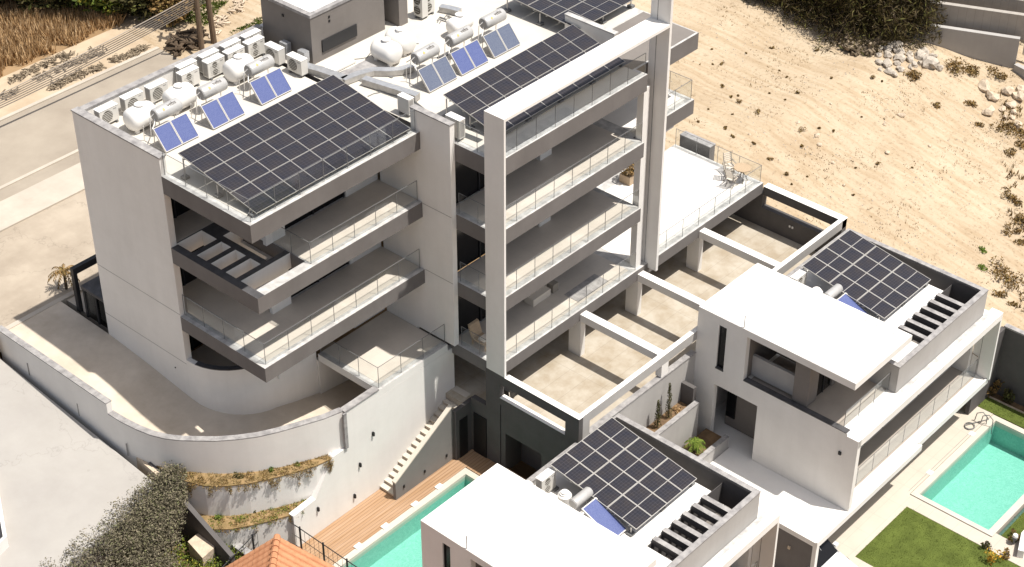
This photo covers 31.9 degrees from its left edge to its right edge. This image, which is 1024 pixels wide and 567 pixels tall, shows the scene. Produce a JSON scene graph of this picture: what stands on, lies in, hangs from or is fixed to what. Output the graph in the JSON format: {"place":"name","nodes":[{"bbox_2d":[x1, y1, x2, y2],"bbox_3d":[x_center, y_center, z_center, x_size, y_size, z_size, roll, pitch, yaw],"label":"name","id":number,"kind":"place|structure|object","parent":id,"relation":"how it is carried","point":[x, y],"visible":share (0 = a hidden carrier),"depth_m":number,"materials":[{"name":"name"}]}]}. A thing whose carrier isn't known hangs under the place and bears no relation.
{"place":"outdoors","nodes":[
{"label":"outdoors","id":0,"kind":"place"},
{"bbox_2d":[0,152,79,200],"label":"lay by","id":1,"kind":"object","parent":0,"point":[39,176],"depth_m":83.08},
{"bbox_2d":[0,163,84,231],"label":"sidewalk","id":2,"kind":"structure","parent":0,"point":[37,198],"depth_m":81.58,"materials":[{"name":"concrete"}]},
{"bbox_2d":[0,190,98,326],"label":"parking strip","id":3,"kind":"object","parent":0,"point":[35,249],"depth_m":77.98,"materials":[{"name":"concrete"}]},
{"bbox_2d":[47,263,79,290],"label":"palm tree","id":4,"kind":"object","parent":3,"relation":"on","point":[62,271],"visible":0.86,"depth_m":75.31,"materials":[{"name":"beige plant"}]},
{"bbox_2d":[0,0,125,76],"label":"dry grass","id":5,"kind":"structure","parent":0,"point":[19,44],"depth_m":93.96,"materials":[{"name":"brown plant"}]},
{"bbox_2d":[0,5,154,117],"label":"verge","id":6,"kind":"structure","parent":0,"point":[96,38],"depth_m":91.60,"materials":[{"name":"sand"}]},
{"bbox_2d":[12,0,76,16],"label":"tree","id":7,"kind":"object","parent":6,"relation":"on","point":[47,3],"visible":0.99,"depth_m":95.23,"materials":[{"name":"green plant"}]},
{"bbox_2d":[0,45,107,97],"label":"dry clippings","id":8,"kind":"object","parent":6,"relation":"on","point":[46,62],"visible":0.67,"depth_m":91.37,"materials":[{"name":"brown plant"}]},
{"bbox_2d":[46,44,150,89],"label":"dry clippings","id":9,"kind":"object","parent":6,"relation":"on","point":[91,69],"visible":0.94,"depth_m":91.11,"materials":[{"name":"brown plant"}]},
{"bbox_2d":[0,359,159,566],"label":"driveway","id":10,"kind":"structure","parent":0,"point":[65,477],"depth_m":68.56,"materials":[{"name":"concrete"}]},
{"bbox_2d":[67,292,108,333],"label":"forecourt","id":11,"kind":"structure","parent":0,"point":[71,302],"depth_m":75.04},
{"bbox_2d":[0,287,81,351],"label":"front kerb","id":12,"kind":"structure","parent":11,"relation":"on","point":[65,297],"depth_m":74.69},
{"bbox_2d":[70,254,107,327],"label":"entrance canopy","id":13,"kind":"object","parent":11,"relation":"on","point":[93,299],"visible":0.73,"depth_m":73.67,"materials":[{"name":"grey"}]},
{"bbox_2d":[82,290,107,327],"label":"glass door","id":14,"kind":"structure","parent":13,"relation":"in","point":[95,309],"depth_m":73.68,"materials":[{"name":"grey"}]},
{"bbox_2d":[0,49,180,185],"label":"street","id":15,"kind":"structure","parent":0,"point":[37,136],"depth_m":86.94,"materials":[{"name":"asphalt"}]},
{"bbox_2d":[0,149,78,189],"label":"kerb","id":16,"kind":"structure","parent":15,"relation":"on","point":[38,169],"depth_m":83.48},
{"bbox_2d":[0,46,159,121],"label":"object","id":17,"kind":"structure","parent":15,"relation":"on","point":[44,99],"depth_m":89.97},
{"bbox_2d":[9,301,366,435],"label":"ramp","id":18,"kind":"structure","parent":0,"point":[132,386],"depth_m":71.66,"materials":[{"name":"concrete"}]},
{"bbox_2d":[0,325,348,489],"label":"ramp wall","id":19,"kind":"structure","parent":18,"relation":"on","point":[87,406],"depth_m":69.02,"materials":[{"name":"white paint"}]},
{"bbox_2d":[156,455,331,515],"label":"planter wall","id":20,"kind":"structure","parent":18,"relation":"on","point":[222,501],"depth_m":68.94,"materials":[{"name":"white paint"}]},
{"bbox_2d":[183,454,333,498],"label":"hanging plants","id":21,"kind":"object","parent":20,"relation":"on","point":[266,473],"visible":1,"depth_m":68.62,"materials":[{"name":"brown plant"}]},
{"bbox_2d":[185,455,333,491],"bbox_3d":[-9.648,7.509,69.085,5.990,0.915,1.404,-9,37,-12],"label":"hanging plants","id":22,"kind":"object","parent":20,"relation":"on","point":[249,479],"visible":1,"depth_m":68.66,"materials":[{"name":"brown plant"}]},
{"bbox_2d":[186,344,348,414],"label":"curved wall","id":23,"kind":"structure","parent":18,"relation":"on","point":[218,382],"depth_m":70.66,"materials":[{"name":"white paint"}]},
{"bbox_2d":[150,540,238,566],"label":"garden bank","id":24,"kind":"structure","parent":0,"point":[180,545],"depth_m":69.32,"materials":[{"name":"plant"}]},
{"bbox_2d":[188,533,215,566],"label":"stone post","id":25,"kind":"object","parent":24,"relation":"on","point":[201,548],"visible":0.69,"depth_m":68.54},
{"bbox_2d":[161,534,243,566],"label":"garden plants","id":26,"kind":"object","parent":24,"relation":"on","point":[208,563],"visible":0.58,"depth_m":68.67,"materials":[{"name":"green plant"}]},
{"bbox_2d":[226,534,334,566],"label":"neighbour house","id":27,"kind":"structure","parent":0,"point":[276,550],"depth_m":66.39,"materials":[{"name":"tile"}]},
{"bbox_2d":[299,449,480,564],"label":"deck","id":28,"kind":"structure","parent":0,"point":[361,523],"depth_m":71.58,"materials":[{"name":"brown wood"}]},
{"bbox_2d":[380,386,469,499],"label":"outdoor stairs","id":29,"kind":"structure","parent":28,"relation":"on","point":[429,452],"depth_m":72.87,"materials":[{"name":"concrete"}]},
{"bbox_2d":[348,480,470,566],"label":"pool basin","id":30,"kind":"object","parent":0,"point":[401,546],"visible":0.21,"depth_m":71.47,"materials":[{"name":"liquid"}]},
{"bbox_2d":[333,468,478,566],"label":"pool coping","id":31,"kind":"object","parent":30,"relation":"on","point":[400,521],"visible":0.42,"depth_m":71.64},
{"bbox_2d":[0,241,971,566],"bbox_3d":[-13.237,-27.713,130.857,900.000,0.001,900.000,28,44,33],"label":"ground","id":32,"kind":"structure","parent":0,"point":[524,469],"depth_m":81.07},
{"bbox_2d":[71,0,762,396],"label":"apartment building","id":33,"kind":"structure","parent":32,"relation":"on","point":[429,200],"depth_m":70.05,"materials":[{"name":"white paint"}]},
{"bbox_2d":[93,101,118,122],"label":"air conditioner","id":34,"kind":"object","parent":33,"relation":"on","point":[108,112],"visible":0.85,"depth_m":67.53,"materials":[{"name":"white"}]},
{"bbox_2d":[119,88,143,111],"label":"air conditioner","id":35,"kind":"object","parent":33,"relation":"on","point":[129,99],"visible":0.64,"depth_m":68.21,"materials":[{"name":"white"}]},
{"bbox_2d":[123,101,155,133],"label":"water tank","id":36,"kind":"object","parent":33,"relation":"on","point":[136,116],"visible":0.86,"depth_m":67.00,"materials":[{"name":"white"}]},
{"bbox_2d":[144,78,167,104],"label":"air conditioner","id":37,"kind":"object","parent":33,"relation":"on","point":[155,90],"visible":0.92,"depth_m":68.89,"materials":[{"name":"white"}]},
{"bbox_2d":[143,98,198,152],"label":"solar water heater","id":38,"kind":"object","parent":33,"relation":"on","point":[176,132],"visible":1,"depth_m":66.64,"materials":[{"name":"blue metal"}]},
{"bbox_2d":[162,82,196,114],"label":"water tank","id":39,"kind":"object","parent":33,"relation":"on","point":[184,93],"visible":0.77,"depth_m":68.22,"materials":[{"name":"white"}]},
{"bbox_2d":[176,64,199,85],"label":"air conditioner","id":40,"kind":"object","parent":33,"relation":"on","point":[190,74],"visible":0.69,"depth_m":69.70,"materials":[{"name":"white"}]},
{"bbox_2d":[202,53,224,80],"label":"air conditioner","id":41,"kind":"object","parent":33,"relation":"on","point":[212,66],"visible":1,"depth_m":70.47,"materials":[{"name":"white"}]},
{"bbox_2d":[190,77,244,129],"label":"solar water heater","id":42,"kind":"object","parent":33,"relation":"on","point":[222,110],"visible":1,"depth_m":67.97,"materials":[{"name":"blue metal"}]},
{"bbox_2d":[222,53,253,84],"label":"water tank","id":43,"kind":"object","parent":33,"relation":"on","point":[233,69],"visible":0.75,"depth_m":69.99,"materials":[{"name":"white"}]},
{"bbox_2d":[242,34,264,57],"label":"air conditioner","id":44,"kind":"object","parent":33,"relation":"on","point":[254,47],"visible":0.94,"depth_m":71.73,"materials":[{"name":"white"}]},
{"bbox_2d":[239,54,291,104],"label":"solar water heater","id":45,"kind":"object","parent":33,"relation":"on","point":[270,86],"visible":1,"depth_m":69.43,"materials":[{"name":"glass"}]},
{"bbox_2d":[264,41,285,66],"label":"air conditioner","id":46,"kind":"object","parent":33,"relation":"on","point":[275,51],"visible":0.77,"depth_m":71.32,"materials":[{"name":"white"}]},
{"bbox_2d":[178,75,409,217],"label":"solar array","id":47,"kind":"object","parent":33,"relation":"on","point":[262,150],"visible":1,"depth_m":65.62,"materials":[{"name":"grey"}]},
{"bbox_2d":[286,51,307,77],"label":"air conditioner","id":48,"kind":"object","parent":33,"relation":"on","point":[297,63],"visible":1,"depth_m":70.64,"materials":[{"name":"white"}]},
{"bbox_2d":[308,63,346,80],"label":"roof duct","id":49,"kind":"object","parent":33,"relation":"on","point":[318,71],"visible":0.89,"depth_m":70.68,"materials":[{"name":"grey"}]},
{"bbox_2d":[289,345,454,545],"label":"retaining wall","id":50,"kind":"structure","parent":33,"relation":"attached to","point":[385,429],"depth_m":71.29,"materials":[{"name":"white paint"}]},
{"bbox_2d":[342,63,414,83],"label":"roof duct","id":51,"kind":"object","parent":33,"relation":"on","point":[359,75],"visible":0.94,"depth_m":70.72,"materials":[{"name":"grey"}]},
{"bbox_2d":[370,36,402,66],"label":"water tank","id":52,"kind":"object","parent":33,"relation":"on","point":[387,50],"visible":1,"depth_m":71.18,"materials":[{"name":"white"}]},
{"bbox_2d":[361,76,419,101],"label":"roof duct","id":53,"kind":"object","parent":33,"relation":"on","point":[378,85],"visible":0.97,"depth_m":69.66,"materials":[{"name":"grey"}]},
{"bbox_2d":[385,26,416,56],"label":"water tank","id":54,"kind":"object","parent":33,"relation":"on","point":[406,40],"visible":0.79,"depth_m":71.86,"materials":[{"name":"white"}]},
{"bbox_2d":[397,92,413,116],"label":"air conditioner","id":55,"kind":"object","parent":33,"relation":"on","point":[405,101],"visible":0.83,"depth_m":68.08,"materials":[{"name":"white"}]},
{"bbox_2d":[406,42,457,92],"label":"solar water heater","id":56,"kind":"object","parent":33,"relation":"on","point":[438,73],"visible":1,"depth_m":70.22,"materials":[{"name":"silver metal"}]},
{"bbox_2d":[445,112,464,140],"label":"air conditioner","id":57,"kind":"object","parent":33,"relation":"on","point":[453,117],"visible":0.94,"depth_m":66.61,"materials":[{"name":"white"}]},
{"bbox_2d":[446,12,473,33],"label":"water tank","id":58,"kind":"object","parent":33,"relation":"on","point":[458,20],"visible":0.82,"depth_m":73.08,"materials":[{"name":"white"}]},
{"bbox_2d":[438,25,488,75],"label":"solar water heater","id":59,"kind":"object","parent":33,"relation":"on","point":[469,57],"visible":1,"depth_m":71.34,"materials":[{"name":"silver metal"}]},
{"bbox_2d":[455,161,484,202],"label":"window","id":60,"kind":"structure","parent":33,"relation":"in","point":[468,181],"depth_m":69.22,"materials":[{"name":"black glass"}]},
{"bbox_2d":[457,230,484,270],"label":"window","id":61,"kind":"structure","parent":33,"relation":"in","point":[469,248],"depth_m":71.08,"materials":[{"name":"black glass"}]},
{"bbox_2d":[458,296,485,333],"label":"window","id":62,"kind":"structure","parent":33,"relation":"in","point":[468,311],"depth_m":72.90,"materials":[{"name":"black glass"}]},
{"bbox_2d":[468,319,485,351],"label":"lounge chair","id":63,"kind":"object","parent":33,"relation":"on","point":[474,326],"visible":0.7,"depth_m":72.16,"materials":[{"name":"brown wood"}]},
{"bbox_2d":[471,8,520,57],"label":"solar water heater","id":64,"kind":"object","parent":33,"relation":"on","point":[501,40],"visible":1,"depth_m":72.52,"materials":[{"name":"glass"}]},
{"bbox_2d":[442,24,625,130],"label":"solar array","id":65,"kind":"object","parent":33,"relation":"on","point":[476,97],"visible":0.79,"depth_m":69.54,"materials":[{"name":"grey"}]},
{"bbox_2d":[524,280,558,306],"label":"terrace sofa","id":66,"kind":"object","parent":33,"relation":"on","point":[538,296],"visible":0.74,"depth_m":74.78,"materials":[{"name":"beige"}]},
{"bbox_2d":[504,0,634,28],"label":"solar array","id":67,"kind":"object","parent":33,"relation":"on","point":[593,10],"visible":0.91,"depth_m":74.41,"materials":[{"name":"grey"}]},
{"bbox_2d":[421,413,779,566],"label":"villa","id":68,"kind":"object","parent":32,"relation":"on","point":[497,515],"visible":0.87,"depth_m":65.19,"materials":[{"name":"white paint"}]},
{"bbox_2d":[535,467,555,492],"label":"air conditioner","id":69,"kind":"object","parent":68,"relation":"on","point":[546,480],"visible":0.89,"depth_m":67.30,"materials":[{"name":"white"}]},
{"bbox_2d":[569,487,627,535],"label":"solar water heater","id":70,"kind":"object","parent":68,"relation":"on","point":[594,509],"visible":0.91,"depth_m":66.07,"materials":[{"name":"metal"}]},
{"bbox_2d":[550,417,696,537],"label":"solar array","id":71,"kind":"object","parent":68,"relation":"on","point":[637,483],"visible":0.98,"depth_m":67.57,"materials":[{"name":"grey"}]},
{"bbox_2d":[419,183,847,469],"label":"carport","id":72,"kind":"object","parent":32,"relation":"on","point":[629,352],"visible":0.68,"depth_m":75.11,"materials":[{"name":"paint"}]},
{"bbox_2d":[459,416,467,457],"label":"door","id":73,"kind":"structure","parent":72,"relation":"in","point":[463,423],"depth_m":73.90,"materials":[{"name":"black"}]},
{"bbox_2d":[473,412,486,457],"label":"door","id":74,"kind":"structure","parent":72,"relation":"in","point":[480,423],"depth_m":73.90,"materials":[{"name":"black"}]},
{"bbox_2d":[643,380,699,447],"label":"planter box","id":75,"kind":"object","parent":72,"relation":"attached to","point":[679,428],"visible":0.5,"depth_m":74.18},
{"bbox_2d":[466,455,525,479],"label":"deck","id":76,"kind":"structure","parent":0,"point":[480,465],"depth_m":73.95,"materials":[{"name":"brown wood"}]},
{"bbox_2d":[71,0,1023,356],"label":"sand lot","id":77,"kind":"structure","parent":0,"point":[911,136],"depth_m":89.42,"materials":[{"name":"sand"}]},
{"bbox_2d":[70,0,138,15],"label":"tree","id":78,"kind":"object","parent":77,"relation":"on","point":[99,4],"visible":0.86,"depth_m":94.57,"materials":[{"name":"green plant"}]},
{"bbox_2d":[101,0,165,20],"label":"tree","id":79,"kind":"object","parent":77,"relation":"on","point":[128,6],"visible":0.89,"depth_m":94.71,"materials":[{"name":"green plant"}]},
{"bbox_2d":[147,0,202,27],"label":"tree","id":80,"kind":"object","parent":77,"relation":"on","point":[167,5],"visible":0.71,"depth_m":94.40,"materials":[{"name":"green plant"}]},
{"bbox_2d":[163,26,208,57],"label":"broken branches","id":81,"kind":"object","parent":77,"relation":"on","point":[188,38],"visible":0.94,"depth_m":93.05,"materials":[{"name":"brown plant"}]},
{"bbox_2d":[194,0,204,49],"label":"utility pole","id":82,"kind":"object","parent":77,"relation":"on","point":[199,25],"depth_m":92.45,"materials":[{"name":"brown wood"}]},
{"bbox_2d":[173,0,261,35],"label":"green grass","id":83,"kind":"structure","parent":77,"relation":"on","point":[217,6],"depth_m":95.94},
{"bbox_2d":[209,0,245,37],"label":"rubble","id":84,"kind":"object","parent":77,"relation":"on","point":[223,22],"visible":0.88,"depth_m":96.05,"materials":[{"name":"stone"}]},
{"bbox_2d":[679,131,715,160],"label":"bin store","id":85,"kind":"structure","parent":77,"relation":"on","point":[704,148],"depth_m":84.61,"materials":[{"name":"grey paint"}]},
{"bbox_2d":[777,0,859,31],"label":"pine tree","id":86,"kind":"object","parent":77,"relation":"on","point":[810,7],"visible":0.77,"depth_m":96.60,"materials":[{"name":"green plant"}]},
{"bbox_2d":[665,14,1019,273],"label":"pebbles","id":87,"kind":"object","parent":77,"relation":"on","point":[848,129],"visible":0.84,"depth_m":89.75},
{"bbox_2d":[795,0,896,53],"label":"pine tree","id":88,"kind":"object","parent":77,"relation":"on","point":[853,6],"visible":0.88,"depth_m":94.82,"materials":[{"name":"green plant"}]},
{"bbox_2d":[676,0,1023,289],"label":"stubble","id":89,"kind":"object","parent":77,"relation":"on","point":[878,115],"visible":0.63,"depth_m":89.99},
{"bbox_2d":[835,26,884,56],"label":"pile of rocks","id":90,"kind":"object","parent":77,"relation":"on","point":[869,48],"visible":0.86,"depth_m":94.45,"materials":[{"name":"grey stone"}]},
{"bbox_2d":[834,0,934,56],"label":"pine tree","id":91,"kind":"object","parent":77,"relation":"on","point":[886,21],"visible":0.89,"depth_m":94.28,"materials":[{"name":"green plant"}]},
{"bbox_2d":[879,0,947,48],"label":"pine tree","id":92,"kind":"object","parent":77,"relation":"on","point":[920,4],"visible":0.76,"depth_m":94.87,"materials":[{"name":"green plant"}]},
{"bbox_2d":[898,0,1023,78],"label":"house","id":93,"kind":"structure","parent":77,"relation":"on","point":[990,31],"depth_m":95.13,"materials":[{"name":"grey concrete"}]},
{"bbox_2d":[996,90,1023,311],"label":"dry brush","id":94,"kind":"object","parent":77,"relation":"on","point":[1017,203],"visible":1,"depth_m":88.52,"materials":[{"name":"brown plant"}]},
{"bbox_2d":[564,274,607,301],"bbox_3d":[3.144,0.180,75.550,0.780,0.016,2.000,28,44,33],"label":"sofa","id":95,"kind":"object","parent":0,"point":[593,286],"visible":0.86,"depth_m":75.55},
{"bbox_2d":[828,404,1023,566],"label":"paving","id":96,"kind":"structure","parent":0,"point":[870,520],"depth_m":76.08,"materials":[{"name":"stone"}]},
{"bbox_2d":[816,539,857,566],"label":"parked car","id":97,"kind":"object","parent":96,"relation":"on","point":[830,554],"visible":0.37,"depth_m":72.33,"materials":[{"name":"white paint"}]},
{"bbox_2d":[697,366,987,566],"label":"podium slab","id":98,"kind":"structure","parent":96,"relation":"on","point":[810,522],"depth_m":73.47,"materials":[{"name":"white paint"}]},
{"bbox_2d":[682,428,728,462],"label":"planter box","id":99,"kind":"object","parent":98,"relation":"on","point":[715,445],"visible":0.38,"depth_m":74.89,"materials":[{"name":"concrete"}]},
{"bbox_2d":[693,228,1002,510],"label":"villa","id":100,"kind":"object","parent":98,"relation":"on","point":[816,389],"visible":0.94,"depth_m":72.93,"materials":[{"name":"white paint"}]},
{"bbox_2d":[715,325,726,371],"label":"window","id":101,"kind":"structure","parent":100,"relation":"in","point":[722,335],"depth_m":73.18,"materials":[{"name":"black glass"}]},
{"bbox_2d":[824,284,872,316],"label":"solar water heater","id":102,"kind":"object","parent":100,"relation":"on","point":[835,290],"visible":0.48,"depth_m":74.83,"materials":[{"name":"metal"}]},
{"bbox_2d":[802,230,930,319],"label":"solar array","id":103,"kind":"object","parent":100,"relation":"on","point":[880,282],"visible":0.97,"depth_m":76.20,"materials":[{"name":"grey"}]},
{"bbox_2d":[923,426,1023,535],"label":"pool basin","id":104,"kind":"object","parent":96,"relation":"in","point":[980,482],"visible":0.56,"depth_m":79.05,"materials":[{"name":"liquid"}]},
{"bbox_2d":[910,415,1023,536],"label":"pool coping","id":105,"kind":"object","parent":104,"relation":"on","point":[945,466],"visible":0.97,"depth_m":77.62,"materials":[{"name":"stone"}]},
{"bbox_2d":[855,507,1019,566],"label":"lawn","id":106,"kind":"structure","parent":0,"point":[915,547],"depth_m":74.03,"materials":[{"name":"plant"}]},
{"bbox_2d":[978,397,1023,428],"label":"lawn","id":107,"kind":"structure","parent":0,"point":[999,408],"depth_m":81.14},
{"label":"lower garden","id":108,"kind":"structure","parent":0,"visible":0},
{"bbox_2d":[40,460,189,566],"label":"hedge","id":109,"kind":"object","parent":108,"relation":"on","point":[170,486],"visible":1,"depth_m":66.65,"materials":[{"name":"green plant"}]},
{"bbox_2d":[148,462,234,566],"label":"boundary wall","id":110,"kind":"structure","parent":108,"relation":"on","point":[195,522],"depth_m":68.62,"materials":[{"name":"paint"}]},
{"bbox_2d":[199,500,305,552],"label":"planter wall","id":111,"kind":"structure","parent":108,"relation":"on","point":[266,532],"depth_m":69.09,"materials":[{"name":"white paint"}]},
{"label":"garden base","id":112,"kind":"structure","parent":0,"visible":0},
{"bbox_2d":[964,323,1023,414],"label":"boundary wall","id":113,"kind":"structure","parent":112,"relation":"on","point":[1008,366],"depth_m":80.89,"materials":[{"name":"paint"}]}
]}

